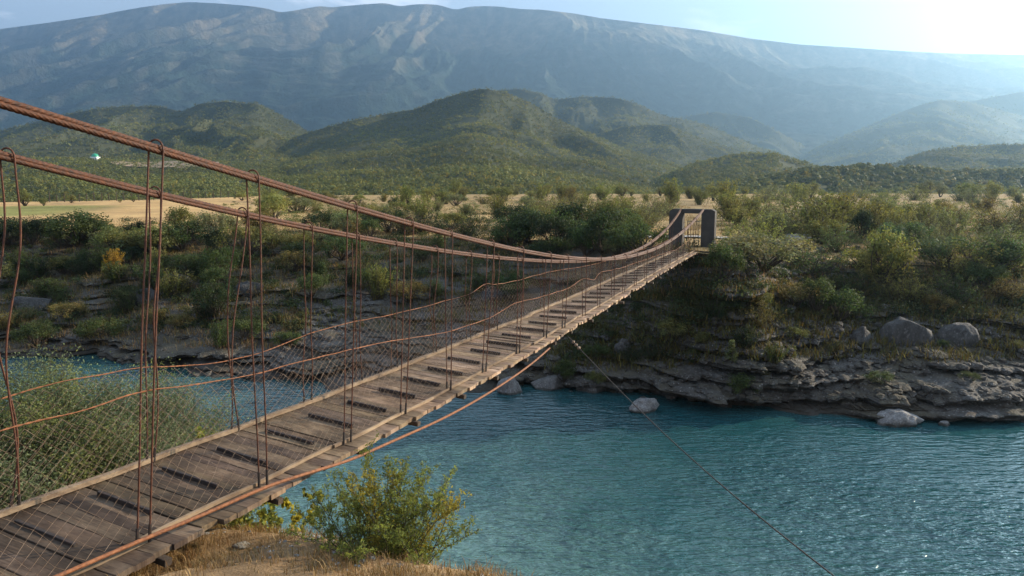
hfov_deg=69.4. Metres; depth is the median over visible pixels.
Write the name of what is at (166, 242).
shrub
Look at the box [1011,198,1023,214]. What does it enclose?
shrub
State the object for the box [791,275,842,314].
shrub
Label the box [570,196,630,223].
shrub
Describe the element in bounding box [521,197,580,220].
shrub
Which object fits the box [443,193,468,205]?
shrub
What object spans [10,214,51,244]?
shrub
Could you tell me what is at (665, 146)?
hillside forest
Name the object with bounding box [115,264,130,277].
shrub
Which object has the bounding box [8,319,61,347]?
shrub
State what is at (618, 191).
shrub
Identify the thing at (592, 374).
shrub
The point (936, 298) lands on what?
shrub
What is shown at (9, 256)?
shrub
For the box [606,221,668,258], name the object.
shrub
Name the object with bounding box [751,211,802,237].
shrub
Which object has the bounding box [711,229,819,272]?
shrub
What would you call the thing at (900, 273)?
shrub
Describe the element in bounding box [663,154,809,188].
hill
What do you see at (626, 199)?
shrub
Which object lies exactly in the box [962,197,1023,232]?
shrub
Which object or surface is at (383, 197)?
shrub
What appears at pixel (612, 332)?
shrub
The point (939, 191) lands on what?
shrub
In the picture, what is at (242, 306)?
scrub
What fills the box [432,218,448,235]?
shrub
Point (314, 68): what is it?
mountain
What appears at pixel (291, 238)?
shrub
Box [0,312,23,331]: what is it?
shrub
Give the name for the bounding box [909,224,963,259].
shrub
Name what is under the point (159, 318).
shrub
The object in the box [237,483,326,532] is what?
plane sapling
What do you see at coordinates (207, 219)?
shrub
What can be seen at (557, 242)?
shrub
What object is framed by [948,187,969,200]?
shrub
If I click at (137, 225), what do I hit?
shrub
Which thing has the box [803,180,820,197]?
shrub
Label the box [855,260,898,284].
shrub
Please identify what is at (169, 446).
olive bush
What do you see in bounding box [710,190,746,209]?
shrub
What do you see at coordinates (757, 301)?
shrub
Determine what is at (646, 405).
boulder
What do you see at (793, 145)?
hillside forest
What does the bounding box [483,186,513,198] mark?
shrub
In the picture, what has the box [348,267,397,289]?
shrub
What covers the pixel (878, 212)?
shrub
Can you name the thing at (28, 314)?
shrub
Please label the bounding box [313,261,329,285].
shrub
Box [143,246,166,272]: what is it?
shrub
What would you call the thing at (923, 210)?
shrub
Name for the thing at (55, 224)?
shrub
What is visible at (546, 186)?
shrub
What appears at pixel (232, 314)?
scrub grass
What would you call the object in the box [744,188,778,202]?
shrub
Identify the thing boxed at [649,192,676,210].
shrub
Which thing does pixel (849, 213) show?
shrub
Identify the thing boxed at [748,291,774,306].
shrub
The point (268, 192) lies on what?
shrub
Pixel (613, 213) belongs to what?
shrub
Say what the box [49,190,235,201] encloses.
field fence
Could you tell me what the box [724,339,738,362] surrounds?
shrub
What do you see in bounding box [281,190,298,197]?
shrub
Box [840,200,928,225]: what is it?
shrub
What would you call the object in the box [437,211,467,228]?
shrub
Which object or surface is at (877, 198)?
shrub
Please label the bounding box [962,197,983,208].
shrub
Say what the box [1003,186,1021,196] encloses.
shrub
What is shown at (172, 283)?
shrub
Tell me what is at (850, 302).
shrub
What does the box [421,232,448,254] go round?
shrub
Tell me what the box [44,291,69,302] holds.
shrub
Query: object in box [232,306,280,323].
shrub
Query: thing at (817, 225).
shrub
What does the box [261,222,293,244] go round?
shrub
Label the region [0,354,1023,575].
river water
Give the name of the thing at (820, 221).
shrub
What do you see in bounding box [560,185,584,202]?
shrub
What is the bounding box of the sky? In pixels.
[0,0,1023,54]
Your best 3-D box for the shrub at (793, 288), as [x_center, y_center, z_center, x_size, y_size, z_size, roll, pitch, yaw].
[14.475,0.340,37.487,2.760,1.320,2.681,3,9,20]
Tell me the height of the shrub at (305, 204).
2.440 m
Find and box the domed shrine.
[91,154,99,159]
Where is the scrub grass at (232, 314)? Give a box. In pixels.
[0,195,1023,351]
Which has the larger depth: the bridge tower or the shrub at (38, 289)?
the shrub at (38, 289)
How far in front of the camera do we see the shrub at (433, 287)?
46.04 m
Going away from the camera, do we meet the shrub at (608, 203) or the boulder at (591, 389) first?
the boulder at (591, 389)
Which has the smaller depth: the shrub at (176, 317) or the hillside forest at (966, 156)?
the shrub at (176, 317)
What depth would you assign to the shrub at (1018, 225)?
55.52 m
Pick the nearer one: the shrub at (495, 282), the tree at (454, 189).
the shrub at (495, 282)
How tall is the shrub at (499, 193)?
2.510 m
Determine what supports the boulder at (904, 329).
on the bank at (989, 406)
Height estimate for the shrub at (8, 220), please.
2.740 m
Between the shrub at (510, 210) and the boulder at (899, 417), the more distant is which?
the shrub at (510, 210)
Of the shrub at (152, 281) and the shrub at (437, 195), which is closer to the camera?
the shrub at (152, 281)
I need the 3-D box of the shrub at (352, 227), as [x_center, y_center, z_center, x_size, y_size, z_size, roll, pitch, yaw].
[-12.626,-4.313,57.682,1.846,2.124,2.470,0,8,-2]
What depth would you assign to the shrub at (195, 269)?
51.63 m
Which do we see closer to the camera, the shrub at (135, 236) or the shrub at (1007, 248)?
the shrub at (1007, 248)
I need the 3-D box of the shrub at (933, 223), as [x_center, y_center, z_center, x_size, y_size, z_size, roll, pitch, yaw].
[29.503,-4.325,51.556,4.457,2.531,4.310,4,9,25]
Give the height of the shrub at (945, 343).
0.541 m
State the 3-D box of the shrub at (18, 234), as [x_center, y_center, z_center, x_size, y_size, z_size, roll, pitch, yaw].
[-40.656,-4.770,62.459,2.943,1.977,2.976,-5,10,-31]
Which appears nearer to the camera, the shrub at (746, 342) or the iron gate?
the shrub at (746, 342)
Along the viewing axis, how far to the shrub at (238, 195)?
156.87 m
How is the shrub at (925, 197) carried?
on the field
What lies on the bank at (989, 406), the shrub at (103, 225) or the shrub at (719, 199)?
the shrub at (103, 225)
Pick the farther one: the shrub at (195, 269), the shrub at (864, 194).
the shrub at (864, 194)
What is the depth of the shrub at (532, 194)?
176.81 m
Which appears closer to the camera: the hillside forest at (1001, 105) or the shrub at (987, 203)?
the shrub at (987, 203)
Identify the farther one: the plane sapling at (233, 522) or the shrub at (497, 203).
the shrub at (497, 203)
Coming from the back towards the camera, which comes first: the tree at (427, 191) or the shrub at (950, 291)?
the tree at (427, 191)
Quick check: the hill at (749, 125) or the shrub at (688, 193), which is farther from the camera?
the hill at (749, 125)
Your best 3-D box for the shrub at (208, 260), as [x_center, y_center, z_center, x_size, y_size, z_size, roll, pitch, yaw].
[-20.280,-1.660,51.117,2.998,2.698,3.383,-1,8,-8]
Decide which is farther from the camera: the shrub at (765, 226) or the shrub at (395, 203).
the shrub at (395, 203)
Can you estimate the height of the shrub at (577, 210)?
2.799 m
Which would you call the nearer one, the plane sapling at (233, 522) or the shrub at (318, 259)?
the plane sapling at (233, 522)
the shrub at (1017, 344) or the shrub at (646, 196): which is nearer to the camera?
the shrub at (1017, 344)
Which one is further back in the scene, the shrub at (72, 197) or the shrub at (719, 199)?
the shrub at (72, 197)
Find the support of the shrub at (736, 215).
on the field
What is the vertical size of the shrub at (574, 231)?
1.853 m
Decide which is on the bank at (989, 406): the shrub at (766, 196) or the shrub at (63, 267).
the shrub at (63, 267)
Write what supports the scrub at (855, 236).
on the field
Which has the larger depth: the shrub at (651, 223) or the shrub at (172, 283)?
the shrub at (651, 223)
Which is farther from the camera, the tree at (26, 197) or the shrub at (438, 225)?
the tree at (26, 197)
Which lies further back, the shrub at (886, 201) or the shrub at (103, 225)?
the shrub at (886, 201)
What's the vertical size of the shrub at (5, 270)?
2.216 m
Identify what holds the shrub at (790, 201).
on the field
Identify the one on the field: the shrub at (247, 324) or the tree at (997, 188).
the tree at (997, 188)
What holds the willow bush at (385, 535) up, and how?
on the bank at (242, 569)
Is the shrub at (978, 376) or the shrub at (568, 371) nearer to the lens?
the shrub at (978, 376)
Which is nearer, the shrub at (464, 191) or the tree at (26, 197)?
the tree at (26, 197)
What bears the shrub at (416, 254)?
on the bank at (989, 406)
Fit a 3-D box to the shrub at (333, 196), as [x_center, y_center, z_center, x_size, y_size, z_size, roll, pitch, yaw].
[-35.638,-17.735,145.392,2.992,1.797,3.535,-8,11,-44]
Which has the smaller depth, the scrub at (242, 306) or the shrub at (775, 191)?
the scrub at (242, 306)
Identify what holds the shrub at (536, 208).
on the field
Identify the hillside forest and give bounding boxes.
[0,99,307,164]
[0,156,293,201]
[242,87,683,195]
[494,88,802,161]
[595,122,747,163]
[651,150,819,193]
[674,111,806,156]
[701,162,1023,193]
[797,99,1023,167]
[889,142,1023,171]
[964,90,1023,114]
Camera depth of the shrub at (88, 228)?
60.87 m
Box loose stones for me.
[0,245,1023,406]
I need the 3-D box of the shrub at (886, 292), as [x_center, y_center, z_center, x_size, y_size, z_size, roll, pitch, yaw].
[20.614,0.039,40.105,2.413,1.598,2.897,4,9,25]
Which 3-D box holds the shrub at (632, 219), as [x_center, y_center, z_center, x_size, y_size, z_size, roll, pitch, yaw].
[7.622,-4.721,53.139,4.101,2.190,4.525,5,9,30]
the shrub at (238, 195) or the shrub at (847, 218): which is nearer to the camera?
the shrub at (847, 218)
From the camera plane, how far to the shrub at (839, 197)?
96.46 m
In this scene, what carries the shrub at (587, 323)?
on the bank at (989, 406)
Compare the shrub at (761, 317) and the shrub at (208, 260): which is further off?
the shrub at (208, 260)
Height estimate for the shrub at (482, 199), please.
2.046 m
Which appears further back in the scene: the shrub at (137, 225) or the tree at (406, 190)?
the tree at (406, 190)
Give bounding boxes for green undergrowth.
[0,231,1023,372]
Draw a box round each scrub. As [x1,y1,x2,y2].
[0,216,522,332]
[221,195,1023,243]
[533,234,1023,362]
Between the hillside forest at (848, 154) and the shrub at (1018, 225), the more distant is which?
the hillside forest at (848, 154)
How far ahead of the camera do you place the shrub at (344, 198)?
140.34 m
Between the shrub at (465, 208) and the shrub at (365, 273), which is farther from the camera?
the shrub at (465, 208)
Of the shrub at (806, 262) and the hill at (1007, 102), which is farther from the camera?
the hill at (1007, 102)
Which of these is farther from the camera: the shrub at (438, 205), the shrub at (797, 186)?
the shrub at (797, 186)
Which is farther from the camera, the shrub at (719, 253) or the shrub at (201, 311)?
the shrub at (201, 311)
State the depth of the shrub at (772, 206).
75.61 m
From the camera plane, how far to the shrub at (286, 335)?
40.93 m
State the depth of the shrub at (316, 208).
96.81 m
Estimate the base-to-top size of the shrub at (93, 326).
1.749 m
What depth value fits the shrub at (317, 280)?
45.72 m
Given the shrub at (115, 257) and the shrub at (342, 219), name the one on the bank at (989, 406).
the shrub at (115, 257)
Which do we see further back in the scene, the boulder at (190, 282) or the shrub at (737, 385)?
the boulder at (190, 282)
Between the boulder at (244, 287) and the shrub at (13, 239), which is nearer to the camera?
the boulder at (244, 287)
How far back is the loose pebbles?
8.15 m
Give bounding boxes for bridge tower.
[669,209,716,246]
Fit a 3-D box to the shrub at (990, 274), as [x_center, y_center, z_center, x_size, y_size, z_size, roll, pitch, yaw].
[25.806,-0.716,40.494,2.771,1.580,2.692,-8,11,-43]
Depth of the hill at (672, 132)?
1193.69 m
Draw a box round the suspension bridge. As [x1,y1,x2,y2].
[0,96,834,575]
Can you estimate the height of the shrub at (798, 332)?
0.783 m
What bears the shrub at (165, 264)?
on the bank at (989, 406)
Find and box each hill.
[0,102,307,164]
[0,159,278,200]
[273,89,671,194]
[499,89,771,153]
[596,125,739,165]
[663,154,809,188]
[681,112,803,157]
[752,169,1023,193]
[799,100,1023,166]
[894,145,1023,170]
[969,92,1023,115]
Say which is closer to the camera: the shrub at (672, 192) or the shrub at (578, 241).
the shrub at (578, 241)
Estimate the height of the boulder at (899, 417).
0.928 m
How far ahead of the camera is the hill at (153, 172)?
498.96 m
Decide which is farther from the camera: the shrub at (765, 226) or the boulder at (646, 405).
the shrub at (765, 226)
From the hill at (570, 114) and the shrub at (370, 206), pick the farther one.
the hill at (570, 114)
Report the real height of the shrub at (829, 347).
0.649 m
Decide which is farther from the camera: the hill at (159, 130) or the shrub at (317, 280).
the hill at (159, 130)
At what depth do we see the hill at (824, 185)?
365.08 m
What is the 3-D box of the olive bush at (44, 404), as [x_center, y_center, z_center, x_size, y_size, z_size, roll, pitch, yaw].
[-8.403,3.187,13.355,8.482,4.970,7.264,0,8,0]
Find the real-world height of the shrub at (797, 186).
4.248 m
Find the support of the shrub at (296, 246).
on the bank at (989, 406)
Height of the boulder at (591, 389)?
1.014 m
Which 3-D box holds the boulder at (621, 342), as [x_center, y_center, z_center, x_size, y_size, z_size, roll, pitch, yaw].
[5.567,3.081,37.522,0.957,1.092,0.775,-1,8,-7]
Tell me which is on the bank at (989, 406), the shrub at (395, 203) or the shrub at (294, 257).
the shrub at (294, 257)
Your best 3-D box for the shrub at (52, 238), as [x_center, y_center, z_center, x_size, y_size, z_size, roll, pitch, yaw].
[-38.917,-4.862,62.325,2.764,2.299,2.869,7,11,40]
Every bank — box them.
[0,232,1023,422]
[3,502,489,575]
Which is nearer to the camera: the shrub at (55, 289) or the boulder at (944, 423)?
the boulder at (944, 423)
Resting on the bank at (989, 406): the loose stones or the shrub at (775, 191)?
the loose stones
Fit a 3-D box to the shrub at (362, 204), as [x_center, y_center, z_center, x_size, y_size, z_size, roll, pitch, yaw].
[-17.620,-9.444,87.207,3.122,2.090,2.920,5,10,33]
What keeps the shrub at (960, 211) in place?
on the field
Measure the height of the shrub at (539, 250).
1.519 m
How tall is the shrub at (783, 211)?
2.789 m
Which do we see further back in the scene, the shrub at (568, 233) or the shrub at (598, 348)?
the shrub at (568, 233)
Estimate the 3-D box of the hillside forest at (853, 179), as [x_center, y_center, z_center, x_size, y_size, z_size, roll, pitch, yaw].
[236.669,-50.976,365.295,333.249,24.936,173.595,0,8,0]
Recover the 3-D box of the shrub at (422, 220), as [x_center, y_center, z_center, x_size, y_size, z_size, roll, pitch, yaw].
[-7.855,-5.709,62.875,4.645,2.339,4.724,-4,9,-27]
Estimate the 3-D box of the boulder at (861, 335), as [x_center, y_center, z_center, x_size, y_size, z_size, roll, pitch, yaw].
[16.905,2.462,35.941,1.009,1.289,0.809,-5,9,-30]
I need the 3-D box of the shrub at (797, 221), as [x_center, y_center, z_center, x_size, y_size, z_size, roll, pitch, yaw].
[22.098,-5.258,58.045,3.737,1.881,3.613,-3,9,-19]
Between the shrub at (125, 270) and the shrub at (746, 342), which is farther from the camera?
the shrub at (125, 270)
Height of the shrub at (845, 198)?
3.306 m
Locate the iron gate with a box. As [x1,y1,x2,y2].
[687,221,698,246]
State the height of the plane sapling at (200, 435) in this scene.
1.394 m
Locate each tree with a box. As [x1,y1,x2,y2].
[16,190,33,205]
[38,197,50,205]
[400,184,417,204]
[422,186,435,200]
[447,178,461,198]
[984,180,1006,199]
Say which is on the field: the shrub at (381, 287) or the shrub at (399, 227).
the shrub at (399, 227)
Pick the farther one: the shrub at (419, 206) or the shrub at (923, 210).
the shrub at (419, 206)
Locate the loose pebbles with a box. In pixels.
[200,528,495,575]
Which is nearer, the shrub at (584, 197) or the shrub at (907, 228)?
the shrub at (907, 228)
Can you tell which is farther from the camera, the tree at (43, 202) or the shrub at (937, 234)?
the tree at (43, 202)
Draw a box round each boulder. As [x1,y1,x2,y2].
[10,296,52,311]
[128,288,161,306]
[163,274,192,286]
[231,281,263,297]
[481,286,505,302]
[496,376,521,394]
[530,374,564,390]
[576,380,602,392]
[613,338,629,353]
[629,398,658,413]
[849,326,871,346]
[874,408,923,426]
[879,316,933,346]
[934,322,980,348]
[938,421,949,426]
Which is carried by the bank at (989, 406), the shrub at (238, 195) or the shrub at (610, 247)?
the shrub at (610, 247)
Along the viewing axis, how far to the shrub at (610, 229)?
43.35 m
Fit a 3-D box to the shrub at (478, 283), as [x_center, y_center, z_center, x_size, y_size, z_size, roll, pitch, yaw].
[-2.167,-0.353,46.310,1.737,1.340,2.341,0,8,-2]
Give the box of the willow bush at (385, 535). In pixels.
[280,430,481,565]
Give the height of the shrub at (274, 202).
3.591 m
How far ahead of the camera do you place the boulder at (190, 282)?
50.22 m
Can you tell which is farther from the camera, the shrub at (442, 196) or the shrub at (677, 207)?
the shrub at (442, 196)
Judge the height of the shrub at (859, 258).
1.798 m
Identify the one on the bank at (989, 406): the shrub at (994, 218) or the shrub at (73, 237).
the shrub at (73, 237)
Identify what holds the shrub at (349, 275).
on the bank at (989, 406)
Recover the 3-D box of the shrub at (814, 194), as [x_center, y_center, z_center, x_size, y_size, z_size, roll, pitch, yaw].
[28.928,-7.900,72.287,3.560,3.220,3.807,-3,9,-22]
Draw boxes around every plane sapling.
[196,424,217,437]
[218,511,267,531]
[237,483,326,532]
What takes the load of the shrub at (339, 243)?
on the bank at (989, 406)
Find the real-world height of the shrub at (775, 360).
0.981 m
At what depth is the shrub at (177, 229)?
58.01 m
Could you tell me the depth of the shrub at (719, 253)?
34.94 m
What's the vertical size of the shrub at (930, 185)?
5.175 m
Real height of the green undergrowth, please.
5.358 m
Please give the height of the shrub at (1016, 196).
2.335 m
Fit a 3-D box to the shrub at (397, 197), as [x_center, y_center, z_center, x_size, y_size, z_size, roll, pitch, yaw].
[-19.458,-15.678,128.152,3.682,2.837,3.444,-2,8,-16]
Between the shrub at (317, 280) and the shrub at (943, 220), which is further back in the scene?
the shrub at (943, 220)
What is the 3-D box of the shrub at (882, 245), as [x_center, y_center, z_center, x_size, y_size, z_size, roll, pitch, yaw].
[20.828,-1.805,41.450,3.222,3.564,3.807,0,8,2]
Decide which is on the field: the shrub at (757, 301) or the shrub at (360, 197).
the shrub at (360, 197)
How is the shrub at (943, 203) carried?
on the field
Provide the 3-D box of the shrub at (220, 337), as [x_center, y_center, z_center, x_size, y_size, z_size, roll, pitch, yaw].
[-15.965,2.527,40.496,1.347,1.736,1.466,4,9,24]
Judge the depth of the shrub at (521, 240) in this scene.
54.29 m
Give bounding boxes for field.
[0,193,1023,268]
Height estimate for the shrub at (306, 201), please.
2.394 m
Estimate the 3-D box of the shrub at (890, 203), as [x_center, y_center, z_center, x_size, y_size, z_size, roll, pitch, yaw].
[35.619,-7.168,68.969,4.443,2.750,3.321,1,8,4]
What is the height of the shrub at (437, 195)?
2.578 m
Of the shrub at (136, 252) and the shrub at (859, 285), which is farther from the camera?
the shrub at (136, 252)
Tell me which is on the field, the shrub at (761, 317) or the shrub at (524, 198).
the shrub at (524, 198)
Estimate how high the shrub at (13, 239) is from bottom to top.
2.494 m
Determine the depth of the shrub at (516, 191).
224.96 m
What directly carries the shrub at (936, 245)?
on the bank at (989, 406)
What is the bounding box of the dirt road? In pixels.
[111,161,218,167]
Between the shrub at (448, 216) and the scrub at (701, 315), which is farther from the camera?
the shrub at (448, 216)
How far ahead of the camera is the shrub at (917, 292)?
39.36 m
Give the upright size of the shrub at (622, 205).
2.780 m
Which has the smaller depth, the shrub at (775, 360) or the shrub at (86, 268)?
the shrub at (775, 360)
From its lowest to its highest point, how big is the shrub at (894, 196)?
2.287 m
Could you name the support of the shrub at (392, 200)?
on the field
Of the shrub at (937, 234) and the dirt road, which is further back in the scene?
the dirt road
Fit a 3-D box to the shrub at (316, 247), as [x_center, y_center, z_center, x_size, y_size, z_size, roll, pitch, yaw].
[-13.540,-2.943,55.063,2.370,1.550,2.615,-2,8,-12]
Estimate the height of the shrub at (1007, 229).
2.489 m
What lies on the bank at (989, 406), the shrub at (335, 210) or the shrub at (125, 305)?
the shrub at (125, 305)
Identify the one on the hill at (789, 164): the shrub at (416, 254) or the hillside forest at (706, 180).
the hillside forest at (706, 180)
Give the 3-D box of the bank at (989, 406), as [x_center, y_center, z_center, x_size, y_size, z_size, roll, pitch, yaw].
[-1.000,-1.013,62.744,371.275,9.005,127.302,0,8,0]
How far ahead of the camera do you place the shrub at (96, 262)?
54.50 m
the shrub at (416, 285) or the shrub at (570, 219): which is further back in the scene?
the shrub at (570, 219)
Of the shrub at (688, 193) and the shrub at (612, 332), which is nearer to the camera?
the shrub at (612, 332)
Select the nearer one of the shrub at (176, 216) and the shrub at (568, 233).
the shrub at (568, 233)
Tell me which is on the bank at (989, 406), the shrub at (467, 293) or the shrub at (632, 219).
the shrub at (467, 293)
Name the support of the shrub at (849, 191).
on the field
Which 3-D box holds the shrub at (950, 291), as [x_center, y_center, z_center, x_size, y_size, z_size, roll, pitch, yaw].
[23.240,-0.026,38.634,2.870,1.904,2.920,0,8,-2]
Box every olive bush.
[0,335,263,512]
[110,419,260,530]
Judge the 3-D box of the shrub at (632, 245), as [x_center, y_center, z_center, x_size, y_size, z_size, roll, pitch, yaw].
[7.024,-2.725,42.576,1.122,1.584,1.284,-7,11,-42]
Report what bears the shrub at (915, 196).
on the field
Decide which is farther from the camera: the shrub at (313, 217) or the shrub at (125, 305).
the shrub at (313, 217)
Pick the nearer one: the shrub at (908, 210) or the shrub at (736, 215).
the shrub at (908, 210)
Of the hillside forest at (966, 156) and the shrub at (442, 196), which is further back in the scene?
the hillside forest at (966, 156)
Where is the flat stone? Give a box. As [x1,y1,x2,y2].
[232,541,249,548]
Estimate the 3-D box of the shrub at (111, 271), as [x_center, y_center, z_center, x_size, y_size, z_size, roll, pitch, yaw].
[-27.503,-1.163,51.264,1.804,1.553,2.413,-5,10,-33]
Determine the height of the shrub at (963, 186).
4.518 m
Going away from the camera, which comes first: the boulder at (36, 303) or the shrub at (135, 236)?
the boulder at (36, 303)
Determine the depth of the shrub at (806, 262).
43.19 m
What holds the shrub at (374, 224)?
on the bank at (989, 406)
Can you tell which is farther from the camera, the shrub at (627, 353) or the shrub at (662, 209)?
the shrub at (662, 209)
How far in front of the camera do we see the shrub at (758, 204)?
80.59 m
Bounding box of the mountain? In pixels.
[0,2,1023,158]
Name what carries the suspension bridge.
attached to the bridge tower
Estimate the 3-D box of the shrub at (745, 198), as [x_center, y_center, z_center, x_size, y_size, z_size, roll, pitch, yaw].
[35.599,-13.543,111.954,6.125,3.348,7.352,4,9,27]
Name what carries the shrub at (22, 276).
on the bank at (989, 406)
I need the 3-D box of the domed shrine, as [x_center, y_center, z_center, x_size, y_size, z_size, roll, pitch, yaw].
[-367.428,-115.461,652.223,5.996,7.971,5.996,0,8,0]
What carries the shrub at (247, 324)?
on the bank at (989, 406)
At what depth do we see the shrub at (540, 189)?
153.05 m
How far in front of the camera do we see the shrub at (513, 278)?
44.06 m
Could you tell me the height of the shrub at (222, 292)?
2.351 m
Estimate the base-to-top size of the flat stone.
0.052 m
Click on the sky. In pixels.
(932, 26)
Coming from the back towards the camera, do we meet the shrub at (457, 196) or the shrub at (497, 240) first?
the shrub at (457, 196)
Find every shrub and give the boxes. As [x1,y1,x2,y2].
[0,216,34,244]
[0,220,25,245]
[0,250,17,266]
[0,261,23,288]
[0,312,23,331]
[4,246,46,276]
[8,268,35,284]
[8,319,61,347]
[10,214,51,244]
[10,220,42,242]
[13,302,44,320]
[25,256,58,279]
[27,275,55,297]
[27,318,53,337]
[30,217,62,241]
[38,277,67,298]
[39,230,81,247]
[40,208,112,246]
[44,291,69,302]
[45,254,80,274]
[47,301,93,321]
[55,258,83,274]
[63,260,101,276]
[65,194,76,202]
[69,315,125,344]
[70,246,91,261]
[72,216,99,241]
[77,221,123,241]
[86,225,144,255]
[86,244,114,271]
[101,260,128,282]
[102,248,124,267]
[108,290,139,310]
[110,284,150,304]
[111,245,146,265]
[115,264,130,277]
[117,229,173,254]
[119,219,148,231]
[119,227,151,249]
[131,259,180,290]
[133,222,177,255]
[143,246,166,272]
[144,307,165,323]
[146,253,177,273]
[151,219,211,251]
[154,267,196,296]
[162,205,196,233]
[166,312,194,325]
[167,252,202,275]
[182,256,208,278]
[188,210,242,239]
[189,281,238,316]
[189,296,226,320]
[196,244,240,280]
[197,265,234,292]
[202,227,231,255]
[205,318,231,349]
[210,224,278,254]
[220,317,268,339]
[221,277,242,295]
[224,245,256,266]
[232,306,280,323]
[233,192,248,200]
[239,208,282,231]
[253,190,291,224]
[261,188,279,197]
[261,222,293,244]
[269,330,302,345]
[274,249,313,271]
[279,195,316,212]
[279,231,319,246]
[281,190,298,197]
[281,240,318,262]
[288,196,325,210]
[291,219,339,245]
[296,271,328,296]
[300,211,336,227]
[306,254,332,272]
[311,201,325,211]
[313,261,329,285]
[314,204,359,229]
[314,239,340,256]
[315,234,368,259]
[326,193,337,198]
[329,210,361,231]
[338,194,350,201]
[338,266,363,287]
[339,219,361,244]
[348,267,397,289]
[349,199,371,213]
[351,217,383,236]
[353,194,365,202]
[354,201,383,224]
[356,208,419,232]
[361,262,400,299]
[379,193,388,201]
[379,203,395,212]
[382,207,431,235]
[387,196,398,203]
[387,278,429,303]
[388,200,414,211]
[389,190,404,202]
[394,193,439,218]
[397,208,449,234]
[408,249,436,260]
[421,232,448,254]
[425,278,447,297]
[430,200,445,210]
[431,190,447,200]
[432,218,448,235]
[433,210,495,240]
[434,190,455,203]
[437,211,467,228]
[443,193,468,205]
[452,185,468,196]
[454,202,477,215]
[455,286,476,302]
[463,272,489,291]
[473,194,492,203]
[478,222,516,244]
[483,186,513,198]
[483,270,507,288]
[484,194,512,211]
[486,216,537,246]
[489,202,537,223]
[495,270,534,301]
[497,190,516,199]
[507,184,522,194]
[508,207,547,241]
[509,192,572,217]
[512,224,529,243]
[515,195,535,206]
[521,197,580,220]
[521,241,559,258]
[525,191,535,197]
[530,214,575,247]
[531,235,573,258]
[532,184,551,200]
[540,209,580,240]
[543,183,552,195]
[544,200,598,225]
[546,190,582,206]
[549,358,577,381]
[553,182,573,201]
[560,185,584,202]
[564,221,597,249]
[567,224,598,256]
[568,219,604,245]
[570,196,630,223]
[573,192,591,204]
[580,208,625,255]
[582,195,633,209]
[582,343,611,360]
[583,369,607,384]
[584,316,597,327]
[588,207,644,225]
[590,183,617,199]
[594,199,649,215]
[594,200,635,241]
[597,219,653,249]
[601,238,621,254]
[603,196,663,225]
[604,329,619,338]
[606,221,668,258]
[612,183,634,197]
[615,194,638,208]
[617,343,642,360]
[622,200,679,227]
[626,228,638,253]
[631,211,656,223]
[633,197,680,216]
[640,192,653,200]
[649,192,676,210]
[654,198,685,215]
[654,317,693,340]
[656,187,663,195]
[660,177,684,205]
[682,185,700,198]
[691,186,712,204]
[691,330,711,343]
[701,241,746,282]
[705,185,718,200]
[709,177,751,208]
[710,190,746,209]
[710,195,745,220]
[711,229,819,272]
[720,205,754,223]
[722,209,795,255]
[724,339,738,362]
[726,324,766,349]
[726,372,761,401]
[733,187,765,206]
[740,185,750,193]
[741,196,767,217]
[742,295,763,309]
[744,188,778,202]
[744,299,786,328]
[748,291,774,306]
[749,197,795,219]
[749,197,803,224]
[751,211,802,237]
[756,184,790,199]
[765,343,789,364]
[769,188,803,205]
[772,236,854,277]
[773,279,823,306]
[777,325,810,339]
[782,191,858,230]
[783,210,805,231]
[785,182,813,200]
[789,204,848,243]
[790,187,811,201]
[791,192,832,216]
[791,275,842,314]
[795,201,873,232]
[797,218,848,244]
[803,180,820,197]
[807,188,867,203]
[809,286,876,320]
[811,225,871,252]
[818,267,873,292]
[819,340,847,352]
[823,190,870,221]
[832,187,867,197]
[834,201,873,222]
[837,248,901,272]
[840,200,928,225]
[847,225,920,285]
[849,199,896,234]
[850,206,878,237]
[854,187,878,197]
[854,189,903,202]
[855,198,917,212]
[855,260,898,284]
[860,254,921,278]
[863,370,894,384]
[865,220,936,245]
[868,274,916,302]
[870,196,912,223]
[875,212,919,236]
[884,207,918,226]
[886,270,951,301]
[889,190,904,198]
[892,193,958,224]
[892,200,936,221]
[897,186,936,200]
[898,201,941,224]
[902,208,970,240]
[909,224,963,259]
[909,233,988,267]
[913,179,937,197]
[916,236,1023,282]
[917,292,962,317]
[923,267,993,305]
[925,198,957,223]
[932,206,989,237]
[934,183,949,196]
[936,339,951,348]
[937,221,1023,257]
[947,202,985,221]
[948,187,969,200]
[949,225,1023,270]
[953,182,986,197]
[954,260,1011,288]
[957,371,981,380]
[958,187,985,201]
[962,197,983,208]
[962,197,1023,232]
[963,272,1023,300]
[971,196,998,212]
[977,186,1003,197]
[982,193,998,202]
[985,235,1023,272]
[995,213,1023,233]
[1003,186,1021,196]
[1011,191,1023,202]
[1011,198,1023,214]
[1011,339,1023,348]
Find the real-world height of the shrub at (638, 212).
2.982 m
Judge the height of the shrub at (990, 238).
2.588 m
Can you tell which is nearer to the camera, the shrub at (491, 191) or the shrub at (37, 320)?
the shrub at (37, 320)
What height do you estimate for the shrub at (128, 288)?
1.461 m

